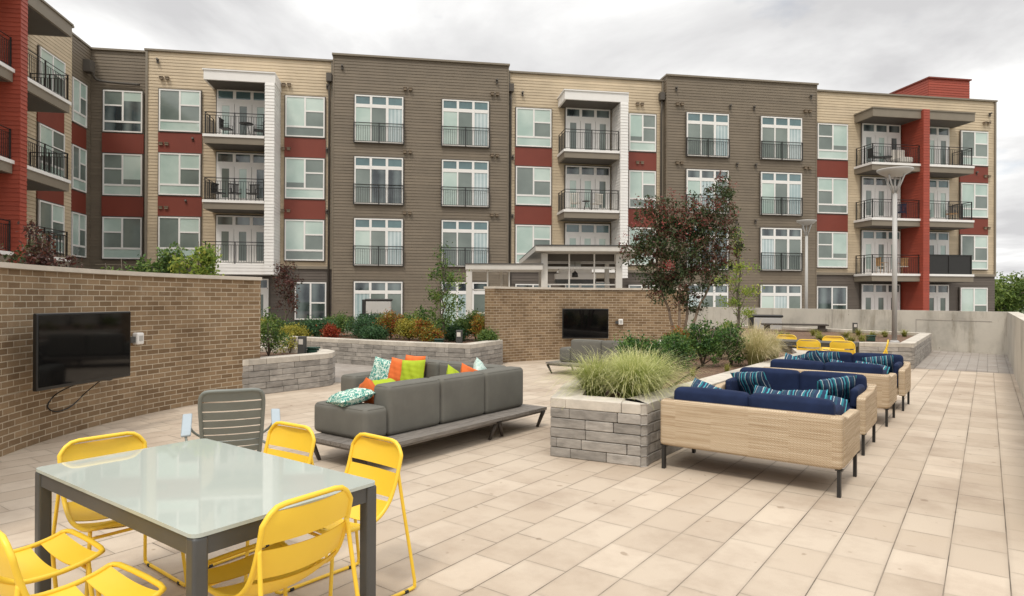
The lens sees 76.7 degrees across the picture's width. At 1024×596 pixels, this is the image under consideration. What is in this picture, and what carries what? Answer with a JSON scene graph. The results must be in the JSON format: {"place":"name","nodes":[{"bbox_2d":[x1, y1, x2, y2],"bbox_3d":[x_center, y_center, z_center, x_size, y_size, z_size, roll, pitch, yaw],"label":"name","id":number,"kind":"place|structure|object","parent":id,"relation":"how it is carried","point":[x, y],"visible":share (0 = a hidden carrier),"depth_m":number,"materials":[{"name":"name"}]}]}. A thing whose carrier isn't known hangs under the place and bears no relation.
{"place":"outdoors","nodes":[
{"label":"outdoors","id":0,"kind":"place"},
{"bbox_2d":[128,241,190,273],"bbox_3d":[-5.792,0.082,10.715,0.988,2.036,0.709,0,0,0],"label":"shrub","id":1,"kind":"object","parent":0,"point":[163,263],"visible":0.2,"depth_m":10.58,"materials":[{"name":"green plant"}]},
{"bbox_2d":[0,359,1023,595],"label":"cream terrace paving","id":2,"kind":"structure","parent":0,"point":[930,502],"depth_m":4.84,"materials":[{"name":"tile"}]},
{"bbox_2d":[0,529,104,595],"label":"metal chair","id":3,"kind":"object","parent":2,"relation":"on","point":[62,546],"visible":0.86,"depth_m":2.95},
{"bbox_2d":[0,530,166,595],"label":"metal chair","id":4,"kind":"object","parent":2,"relation":"on","point":[107,579],"visible":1,"depth_m":2.59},
{"bbox_2d":[52,431,185,595],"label":"metal chair","id":5,"kind":"object","parent":2,"relation":"on","point":[73,511],"visible":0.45,"depth_m":3.54,"materials":[{"name":"metal"}]},
{"bbox_2d":[0,262,261,456],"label":"curved brick wall","id":6,"kind":"structure","parent":2,"relation":"on","point":[201,333],"depth_m":8.69,"materials":[{"name":"brick"}]},
{"bbox_2d":[33,311,130,391],"bbox_3d":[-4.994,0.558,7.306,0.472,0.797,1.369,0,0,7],"label":"television","id":7,"kind":"object","parent":6,"relation":"attached to","point":[75,348],"visible":1,"depth_m":7.15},
{"bbox_2d":[34,438,375,595],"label":"dining table","id":8,"kind":"object","parent":2,"relation":"on","point":[196,501],"visible":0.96,"depth_m":3.00,"materials":[{"name":"grey glass"}]},
{"bbox_2d":[181,388,280,451],"bbox_3d":[-2.275,1.150,5.266,0.750,0.913,0.743,0,0,-23],"label":"armchair","id":9,"kind":"object","parent":2,"relation":"on","point":[249,439],"visible":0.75,"depth_m":5.04,"materials":[{"name":"metal"}]},
{"bbox_2d":[208,421,327,581],"bbox_3d":[-1.494,1.191,3.838,0.524,0.826,0.596,0,0,34],"label":"metal chair","id":10,"kind":"object","parent":2,"relation":"on","point":[296,438],"visible":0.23,"depth_m":4.03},
{"bbox_2d":[208,485,359,595],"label":"metal chair","id":11,"kind":"object","parent":2,"relation":"on","point":[279,564],"visible":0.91,"depth_m":2.60,"materials":[{"name":"metal"}]},
{"bbox_2d":[242,346,334,393],"bbox_3d":[-5.369,1.298,10.799,4.077,0.598,5.606,0,0,0],"label":"stone planter","id":12,"kind":"object","parent":2,"relation":"on","point":[282,371],"visible":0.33,"depth_m":11.23,"materials":[{"name":"grey stone"}]},
{"bbox_2d":[16,216,82,267],"bbox_3d":[-6.009,0.022,8.358,0.718,2.143,0.789,0,0,0],"label":"shrub","id":13,"kind":"object","parent":12,"relation":"on","point":[41,255],"visible":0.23,"depth_m":8.26,"materials":[{"name":"red plant"}]},
{"bbox_2d":[167,241,224,275],"bbox_3d":[-5.151,0.082,10.636,0.898,2.040,0.717,0,0,0],"label":"shrub","id":14,"kind":"object","parent":12,"relation":"on","point":[206,259],"visible":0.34,"depth_m":10.50,"materials":[{"name":"green plant"}]},
{"bbox_2d":[260,307,292,355],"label":"shrub","id":15,"kind":"object","parent":12,"relation":"on","point":[265,329],"visible":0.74,"depth_m":12.24,"materials":[{"name":"green plant"}]},
{"bbox_2d":[275,432,415,595],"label":"metal chair","id":16,"kind":"object","parent":2,"relation":"on","point":[379,451],"visible":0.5,"depth_m":3.61,"materials":[{"name":"metal"}]},
{"bbox_2d":[362,299,392,315],"bbox_3d":[-5.502,0.555,26.499,1.200,1.050,0.600,0,0,-8],"label":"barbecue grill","id":17,"kind":"object","parent":2,"relation":"on","point":[377,306],"visible":0.83,"depth_m":26.22,"materials":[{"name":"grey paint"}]},
{"bbox_2d":[260,330,502,365],"bbox_3d":[-5.185,1.314,18.741,11.356,0.598,5.167,0,0,21],"label":"stone planter","id":18,"kind":"object","parent":2,"relation":"on","point":[348,349],"visible":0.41,"depth_m":15.33,"materials":[{"name":"grey stone"}]},
{"bbox_2d":[267,260,303,322],"bbox_3d":[-7.209,-0.054,20.576,1.090,2.332,1.076,0,0,0],"label":"young tree","id":19,"kind":"object","parent":18,"relation":"on","point":[284,274],"visible":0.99,"depth_m":20.52,"materials":[{"name":"red plant"}]},
{"bbox_2d":[293,314,339,336],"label":"shrub","id":20,"kind":"object","parent":18,"relation":"on","point":[310,324],"visible":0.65,"depth_m":17.99,"materials":[{"name":"green plant"}]},
{"bbox_2d":[372,307,406,338],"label":"shrub","id":21,"kind":"object","parent":18,"relation":"on","point":[388,318],"visible":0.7,"depth_m":17.55,"materials":[{"name":"orange plant"}]},
{"bbox_2d":[410,241,469,342],"bbox_3d":[-1.814,-0.163,16.273,1.500,2.578,0.917,0,0,0],"label":"young tree","id":22,"kind":"object","parent":18,"relation":"on","point":[437,296],"visible":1,"depth_m":16.26,"materials":[{"name":"green plant"}]},
{"bbox_2d":[314,357,546,465],"bbox_3d":[-1.521,1.234,7.821,2.780,0.766,2.954,0,0,36],"label":"sectional sofa","id":23,"kind":"object","parent":2,"relation":"on","point":[436,401],"visible":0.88,"depth_m":6.86,"materials":[{"name":"grey fabric"}]},
{"bbox_2d":[326,388,374,406],"bbox_3d":[-1.611,0.991,6.465,0.380,0.158,0.380,-13,2,-39],"label":"throw pillow","id":24,"kind":"object","parent":23,"relation":"on","point":[353,396],"visible":0.95,"depth_m":6.35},
{"bbox_2d":[400,360,425,380],"bbox_3d":[-1.329,1.012,8.640,0.380,0.380,0.159,-3,-16,26],"label":"throw pillow","id":25,"kind":"object","parent":23,"relation":"on","point":[412,369],"visible":0.73,"depth_m":8.58,"materials":[{"name":"fabric"}]},
{"bbox_2d":[465,245,635,317],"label":"pavilion","id":26,"kind":"structure","parent":2,"relation":"on","point":[541,259],"depth_m":22.39,"materials":[{"name":"white paint"}]},
{"bbox_2d":[554,261,595,283],"bbox_3d":[2.354,-0.951,24.202,1.500,0.820,0.600,0,0,0],"label":"range hood","id":27,"kind":"object","parent":26,"relation":"hanging from","point":[585,276],"visible":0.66,"depth_m":23.92,"materials":[{"name":"white paint"}]},
{"bbox_2d":[484,286,686,362],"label":"curved brick wall","id":28,"kind":"structure","parent":2,"relation":"on","point":[526,322],"depth_m":17.23,"materials":[{"name":"brick"}]},
{"bbox_2d":[562,309,608,338],"bbox_3d":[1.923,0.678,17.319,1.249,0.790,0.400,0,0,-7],"label":"television","id":29,"kind":"object","parent":28,"relation":"attached to","point":[585,323],"visible":1,"depth_m":17.12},
{"bbox_2d":[546,339,625,373],"bbox_3d":[2.083,1.264,13.632,2.648,0.761,1.045,0,0,36],"label":"sectional sofa","id":30,"kind":"object","parent":2,"relation":"on","point":[577,346],"visible":0.5,"depth_m":13.68,"materials":[{"name":"grey fabric"}]},
{"bbox_2d":[550,340,809,466],"bbox_3d":[3.608,1.337,11.194,3.288,0.598,11.038,0,0,20],"label":"stone planter","id":31,"kind":"object","parent":2,"relation":"on","point":[609,428],"visible":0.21,"depth_m":6.46,"materials":[{"name":"grey stone"}]},
{"bbox_2d":[529,345,660,399],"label":"feather grass","id":32,"kind":"object","parent":31,"relation":"on","point":[588,377],"depth_m":7.14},
{"bbox_2d":[549,345,709,407],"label":"feather grass","id":33,"kind":"object","parent":31,"relation":"on","point":[632,371],"depth_m":6.83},
{"bbox_2d":[607,330,659,362],"bbox_3d":[1.755,0.791,9.230,0.795,0.679,0.812,0,0,0],"label":"shrub","id":34,"kind":"object","parent":31,"relation":"on","point":[630,342],"visible":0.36,"depth_m":9.12,"materials":[{"name":"green plant"}]},
{"bbox_2d":[580,347,723,396],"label":"feather grass","id":35,"kind":"object","parent":31,"relation":"on","point":[662,368],"depth_m":7.43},
{"bbox_2d":[658,326,705,370],"bbox_3d":[2.579,0.789,10.159,0.691,0.701,0.709,0,0,-36],"label":"shrub","id":36,"kind":"object","parent":31,"relation":"on","point":[678,346],"visible":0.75,"depth_m":10.02,"materials":[{"name":"green plant"}]},
{"bbox_2d":[618,170,750,332],"bbox_3d":[3.481,-0.713,13.115,2.763,3.771,1.544,0,0,0],"label":"crape myrtle","id":37,"kind":"object","parent":31,"relation":"on","point":[686,223],"visible":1,"depth_m":13.01,"materials":[{"name":"green plant"}]},
{"bbox_2d":[683,315,724,366],"bbox_3d":[3.166,0.702,10.665,0.738,0.872,0.663,0,0,-41],"label":"shrub","id":38,"kind":"object","parent":31,"relation":"on","point":[710,344],"visible":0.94,"depth_m":10.57,"materials":[{"name":"green plant"}]},
{"bbox_2d":[713,319,749,365],"bbox_3d":[3.638,0.745,10.827,0.657,0.791,0.673,0,0,35],"label":"shrub","id":39,"kind":"object","parent":31,"relation":"on","point":[731,340],"visible":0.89,"depth_m":10.71,"materials":[{"name":"green plant"}]},
{"bbox_2d":[660,386,859,497],"bbox_3d":[2.301,1.234,6.053,1.570,0.777,0.912,0,0,36],"label":"wicker sofa","id":40,"kind":"object","parent":2,"relation":"on","point":[813,431],"visible":0.98,"depth_m":5.64,"materials":[{"name":"wicker"}]},
{"bbox_2d":[715,367,876,455],"bbox_3d":[3.248,1.240,7.452,1.570,0.777,0.912,0,0,36],"label":"wicker sofa","id":41,"kind":"object","parent":2,"relation":"on","point":[863,396],"visible":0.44,"depth_m":7.44,"materials":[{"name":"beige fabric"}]},
{"bbox_2d":[731,371,770,393],"bbox_3d":[2.880,1.043,7.744,0.420,0.420,0.179,-8,32,44],"label":"striped pillow","id":42,"kind":"object","parent":41,"relation":"on","point":[748,382],"visible":0.61,"depth_m":7.65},
{"bbox_2d":[817,375,856,401],"bbox_3d":[3.588,1.040,7.186,0.420,0.420,0.178,-10,36,8],"label":"striped pillow","id":43,"kind":"object","parent":41,"relation":"on","point":[841,387],"visible":0.52,"depth_m":7.07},
{"bbox_2d":[763,359,896,426],"bbox_3d":[4.411,1.249,9.033,1.570,0.777,0.912,0,0,36],"label":"wicker sofa","id":44,"kind":"object","parent":2,"relation":"on","point":[882,379],"visible":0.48,"depth_m":8.54,"materials":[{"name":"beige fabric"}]},
{"bbox_2d":[800,350,910,410],"bbox_3d":[5.298,1.255,10.162,1.570,0.777,0.912,0,0,36],"label":"wicker sofa","id":45,"kind":"object","parent":2,"relation":"on","point":[901,368],"visible":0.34,"depth_m":9.94,"materials":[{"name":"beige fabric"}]},
{"bbox_2d":[1007,312,1023,399],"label":"concrete parapet","id":46,"kind":"structure","parent":2,"relation":"on","point":[1015,337],"depth_m":13.07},
{"bbox_2d":[44,0,1023,283],"label":"sky","id":47,"kind":"structure","parent":0,"point":[873,46],"materials":[{"name":"white"}]},
{"bbox_2d":[715,326,791,365],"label":"feather grass","id":48,"kind":"object","parent":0,"point":[756,352],"depth_m":10.64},
{"bbox_2d":[915,350,1013,373],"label":"grey rear paving","id":49,"kind":"structure","parent":0,"point":[962,361],"depth_m":16.89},
{"bbox_2d":[702,325,931,368],"bbox_3d":[8.674,1.377,20.218,7.754,0.598,9.302,0,0,-31],"label":"stone planter","id":50,"kind":"object","parent":49,"relation":"on","point":[914,349],"visible":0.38,"depth_m":17.91,"materials":[{"name":"grey stone"}]},
{"bbox_2d":[711,226,764,330],"bbox_3d":[6.332,-0.381,18.365,1.492,3.294,1.231,0,0,0],"label":"young tree","id":51,"kind":"object","parent":50,"relation":"on","point":[734,300],"visible":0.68,"depth_m":18.26,"materials":[{"name":"green plant"}]},
{"bbox_2d":[876,166,913,342],"bbox_3d":[10.105,-1.117,17.102,0.860,4.590,0.860,0,0,0],"label":"street lamp","id":52,"kind":"object","parent":50,"relation":"on","point":[895,172],"visible":0.89,"depth_m":17.05,"materials":[{"name":"metal"}]},
{"bbox_2d":[995,271,1023,311],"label":"broadleaf tree","id":53,"kind":"object","parent":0,"point":[1008,298],"visible":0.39,"depth_m":54.96,"materials":[{"name":"green plant"}]},
{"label":"courtyard paving","id":54,"kind":"structure","parent":0,"visible":0},
{"bbox_2d":[0,0,997,327],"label":"apartment building","id":55,"kind":"structure","parent":54,"relation":"on","point":[376,176],"depth_m":32.76,"materials":[{"name":"beige"}]},
{"bbox_2d":[36,198,64,254],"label":"window","id":56,"kind":"structure","parent":55,"relation":"in","point":[51,215],"depth_m":26.61,"materials":[{"name":"glass"}]},
{"bbox_2d":[37,121,64,177],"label":"window","id":57,"kind":"structure","parent":55,"relation":"in","point":[47,135],"depth_m":26.60,"materials":[{"name":"glass"}]},
{"bbox_2d":[37,45,65,96],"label":"window","id":58,"kind":"structure","parent":55,"relation":"in","point":[43,53],"depth_m":26.58,"materials":[{"name":"glass"}]},
{"bbox_2d":[71,211,86,258],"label":"window","id":59,"kind":"structure","parent":55,"relation":"in","point":[78,220],"depth_m":29.82,"materials":[{"name":"glass"}]},
{"bbox_2d":[71,143,86,193],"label":"window","id":60,"kind":"structure","parent":55,"relation":"in","point":[79,154],"depth_m":29.82,"materials":[{"name":"glass"}]},
{"bbox_2d":[71,76,86,128],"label":"window","id":61,"kind":"structure","parent":55,"relation":"in","point":[79,89],"depth_m":29.83,"materials":[{"name":"glass"}]},
{"bbox_2d":[101,216,142,259],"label":"window","id":62,"kind":"structure","parent":55,"relation":"in","point":[122,236],"depth_m":31.19,"materials":[{"name":"glass"}]},
{"bbox_2d":[102,152,143,196],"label":"window","id":63,"kind":"structure","parent":55,"relation":"in","point":[122,173],"depth_m":31.21,"materials":[{"name":"glass"}]},
{"bbox_2d":[102,89,143,133],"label":"window","id":64,"kind":"structure","parent":55,"relation":"in","point":[122,110],"depth_m":31.21,"materials":[{"name":"glass"}]},
{"bbox_2d":[157,216,201,259],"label":"window","id":65,"kind":"structure","parent":55,"relation":"in","point":[186,231],"depth_m":31.06,"materials":[{"name":"glass"}]},
{"bbox_2d":[158,152,201,196],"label":"window","id":66,"kind":"structure","parent":55,"relation":"in","point":[179,174],"depth_m":31.05,"materials":[{"name":"glass"}]},
{"bbox_2d":[158,88,201,133],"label":"window","id":67,"kind":"structure","parent":55,"relation":"in","point":[179,110],"depth_m":31.05,"materials":[{"name":"glass"}]},
{"bbox_2d":[215,214,263,263],"bbox_3d":[-13.107,-2.768,31.534,2.520,2.550,0.085,0,0,-9],"label":"balcony door","id":68,"kind":"structure","parent":55,"relation":"in","point":[233,228],"depth_m":31.51,"materials":[{"name":"white paint"}]},
{"bbox_2d":[216,151,264,200],"bbox_3d":[-13.094,-5.818,31.540,2.520,2.550,0.085,0,0,-9],"label":"balcony door","id":69,"kind":"structure","parent":55,"relation":"in","point":[251,166],"depth_m":31.51,"materials":[{"name":"white paint"}]},
{"bbox_2d":[216,89,264,135],"bbox_3d":[-13.081,-8.868,31.546,2.520,2.550,0.085,0,0,-9],"label":"balcony door","id":70,"kind":"structure","parent":55,"relation":"in","point":[231,101],"depth_m":31.51,"materials":[{"name":"white paint"}]},
{"bbox_2d":[284,219,324,261],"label":"window","id":71,"kind":"structure","parent":55,"relation":"in","point":[304,239],"depth_m":31.97,"materials":[{"name":"glass"}]},
{"bbox_2d":[284,157,325,199],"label":"window","id":72,"kind":"structure","parent":55,"relation":"in","point":[304,177],"depth_m":31.97,"materials":[{"name":"glass"}]},
{"bbox_2d":[284,95,325,138],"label":"window","id":73,"kind":"structure","parent":55,"relation":"in","point":[304,116],"depth_m":31.97,"materials":[{"name":"glass"}]},
{"bbox_2d":[294,281,326,320],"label":"window","id":74,"kind":"structure","parent":55,"relation":"in","point":[312,297],"depth_m":32.04,"materials":[{"name":"glass"}]},
{"bbox_2d":[353,280,402,327],"bbox_3d":[-6.639,0.386,32.158,2.460,2.500,0.085,0,0,-9],"label":"window","id":75,"kind":"structure","parent":55,"relation":"in","point":[362,289],"depth_m":32.14,"materials":[{"name":"glass"}]},
{"bbox_2d":[353,217,403,266],"bbox_3d":[-6.625,-2.774,32.164,2.460,2.420,0.085,0,0,-9],"label":"window","id":76,"kind":"structure","parent":55,"relation":"in","point":[367,232],"depth_m":32.15,"materials":[{"name":"glass"}]},
{"bbox_2d":[353,156,403,205],"bbox_3d":[-6.612,-5.824,32.171,2.460,2.420,0.085,0,0,-9],"label":"window","id":77,"kind":"structure","parent":55,"relation":"in","point":[389,171],"depth_m":32.16,"materials":[{"name":"glass"}]},
{"bbox_2d":[354,94,403,144],"bbox_3d":[-6.599,-8.874,32.177,2.460,2.420,0.085,0,0,-9],"label":"window","id":78,"kind":"structure","parent":55,"relation":"in","point":[376,109],"depth_m":32.16,"materials":[{"name":"glass"}]},
{"bbox_2d":[440,281,488,322],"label":"window","id":79,"kind":"structure","parent":55,"relation":"in","point":[478,297],"depth_m":32.83,"materials":[{"name":"glass"}]},
{"bbox_2d":[441,219,488,267],"bbox_3d":[-2.380,-2.754,32.850,2.460,2.420,0.085,0,0,-9],"label":"window","id":80,"kind":"structure","parent":55,"relation":"in","point":[463,233],"depth_m":32.83,"materials":[{"name":"glass"}]},
{"bbox_2d":[441,159,488,207],"bbox_3d":[-2.367,-5.804,32.856,2.460,2.420,0.085,0,0,-9],"label":"window","id":81,"kind":"structure","parent":55,"relation":"in","point":[454,172],"depth_m":32.83,"materials":[{"name":"glass"}]},
{"bbox_2d":[441,98,489,147],"bbox_3d":[-2.354,-8.854,32.862,2.460,2.420,0.085,0,0,-9],"label":"window","id":82,"kind":"structure","parent":55,"relation":"in","point":[460,113],"depth_m":32.85,"materials":[{"name":"glass"}]},
{"bbox_2d":[514,224,551,262],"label":"window","id":83,"kind":"structure","parent":55,"relation":"in","point":[527,236],"depth_m":33.77,"materials":[{"name":"glass"}]},
{"bbox_2d":[515,165,551,206],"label":"window","id":84,"kind":"structure","parent":55,"relation":"in","point":[533,184],"depth_m":33.80,"materials":[{"name":"glass"}]},
{"bbox_2d":[515,107,551,148],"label":"window","id":85,"kind":"structure","parent":55,"relation":"in","point":[533,126],"depth_m":33.80,"materials":[{"name":"glass"}]},
{"bbox_2d":[564,223,609,269],"bbox_3d":[3.996,-2.689,34.293,2.520,2.550,0.085,0,0,-9],"label":"balcony door","id":86,"kind":"structure","parent":55,"relation":"in","point":[574,233],"depth_m":34.27,"materials":[{"name":"white paint"}]},
{"bbox_2d":[564,165,610,209],"bbox_3d":[4.009,-5.739,34.300,2.520,2.550,0.085,0,0,-9],"label":"balcony door","id":87,"kind":"structure","parent":55,"relation":"in","point":[595,178],"depth_m":34.28,"materials":[{"name":"white paint"}]},
{"bbox_2d":[565,108,610,150],"bbox_3d":[4.022,-8.789,34.306,2.520,2.550,0.085,0,0,-9],"label":"balcony door","id":88,"kind":"structure","parent":55,"relation":"in","point":[575,118],"depth_m":34.29,"materials":[{"name":"white paint"}]},
{"bbox_2d":[628,170,655,209],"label":"window","id":89,"kind":"structure","parent":55,"relation":"in","point":[641,183],"depth_m":34.74,"materials":[{"name":"glass"}]},
{"bbox_2d":[628,113,656,152],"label":"window","id":90,"kind":"structure","parent":55,"relation":"in","point":[642,134],"depth_m":34.75,"materials":[{"name":"glass"}]},
{"bbox_2d":[685,168,728,214],"bbox_3d":[10.542,-5.745,34.937,2.500,2.420,0.085,0,0,-9],"label":"window","id":91,"kind":"structure","parent":55,"relation":"in","point":[695,179],"depth_m":34.87,"materials":[{"name":"glass"}]},
{"bbox_2d":[685,112,728,157],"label":"window","id":92,"kind":"structure","parent":55,"relation":"in","point":[698,125],"depth_m":34.92,"materials":[{"name":"glass"}]},
{"bbox_2d":[688,283,728,306],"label":"window","id":93,"kind":"structure","parent":55,"relation":"in","point":[712,295],"depth_m":34.95,"materials":[{"name":"white paint"}]},
{"bbox_2d":[759,284,801,307],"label":"window","id":94,"kind":"structure","parent":55,"relation":"in","point":[773,295],"depth_m":35.60,"materials":[{"name":"glass"}]},
{"bbox_2d":[759,227,801,271],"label":"window","id":95,"kind":"structure","parent":55,"relation":"in","point":[773,240],"depth_m":35.60,"materials":[{"name":"glass"}]},
{"bbox_2d":[759,171,801,216],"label":"window","id":96,"kind":"structure","parent":55,"relation":"in","point":[772,184],"depth_m":35.60,"materials":[{"name":"glass"}]},
{"bbox_2d":[760,115,801,161],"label":"window","id":97,"kind":"structure","parent":55,"relation":"in","point":[772,128],"depth_m":35.61,"materials":[{"name":"glass"}]},
{"bbox_2d":[816,286,846,308],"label":"window","id":98,"kind":"structure","parent":55,"relation":"in","point":[828,297],"depth_m":36.53,"materials":[{"name":"glass"}]},
{"bbox_2d":[817,231,847,268],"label":"window","id":99,"kind":"structure","parent":55,"relation":"in","point":[832,246],"depth_m":36.53,"materials":[{"name":"glass"}]},
{"bbox_2d":[817,177,847,214],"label":"window","id":100,"kind":"structure","parent":55,"relation":"in","point":[832,192],"depth_m":36.54,"materials":[{"name":"glass"}]},
{"bbox_2d":[817,122,847,160],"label":"window","id":101,"kind":"structure","parent":55,"relation":"in","point":[832,138],"depth_m":36.54,"materials":[{"name":"glass"}]},
{"bbox_2d":[860,283,899,309],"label":"balcony door","id":102,"kind":"structure","parent":55,"relation":"in","point":[873,296],"depth_m":36.99,"materials":[{"name":"white paint"}]},
{"bbox_2d":[860,230,899,273],"bbox_3d":[21.100,-2.610,37.054,2.520,2.550,0.085,0,0,-9],"label":"balcony door","id":103,"kind":"structure","parent":55,"relation":"in","point":[871,241],"depth_m":36.99,"materials":[{"name":"white paint"}]},
{"bbox_2d":[861,176,899,218],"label":"balcony door","id":104,"kind":"structure","parent":55,"relation":"in","point":[874,188],"depth_m":36.99,"materials":[{"name":"white paint"}]},
{"bbox_2d":[861,123,900,164],"bbox_3d":[21.126,-8.710,37.066,2.520,2.550,0.085,0,0,-9],"label":"balcony door","id":105,"kind":"structure","parent":55,"relation":"in","point":[885,134],"depth_m":37.04,"materials":[{"name":"white paint"}]},
{"bbox_2d":[929,284,948,310],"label":"balcony door","id":106,"kind":"structure","parent":55,"relation":"in","point":[938,293],"depth_m":37.61,"materials":[{"name":"white paint"}]},
{"bbox_2d":[929,231,948,254],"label":"balcony door","id":107,"kind":"structure","parent":55,"relation":"in","point":[939,241],"depth_m":37.62,"materials":[{"name":"white paint"}]},
{"bbox_2d":[930,179,948,218],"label":"balcony door","id":108,"kind":"structure","parent":55,"relation":"in","point":[939,188],"depth_m":37.62,"materials":[{"name":"white paint"}]},
{"bbox_2d":[930,127,948,164],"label":"balcony door","id":109,"kind":"structure","parent":55,"relation":"in","point":[939,136],"depth_m":37.63,"materials":[{"name":"white paint"}]},
{"bbox_2d":[959,234,987,269],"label":"window","id":110,"kind":"structure","parent":55,"relation":"in","point":[976,246],"depth_m":38.01,"materials":[{"name":"glass"}]},
{"bbox_2d":[959,182,987,218],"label":"window","id":111,"kind":"structure","parent":55,"relation":"in","point":[976,193],"depth_m":38.00,"materials":[{"name":"glass"}]},
{"bbox_2d":[959,287,987,310],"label":"window","id":112,"kind":"structure","parent":55,"relation":"in","point":[970,298],"depth_m":37.99,"materials":[{"name":"glass"}]},
{"bbox_2d":[960,130,987,166],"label":"window","id":113,"kind":"structure","parent":55,"relation":"in","point":[976,140],"depth_m":38.01,"materials":[{"name":"glass"}]},
{"bbox_2d":[687,307,1006,354],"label":"concrete back wall","id":114,"kind":"structure","parent":54,"relation":"on","point":[983,332],"depth_m":21.45,"materials":[{"name":"concrete"}]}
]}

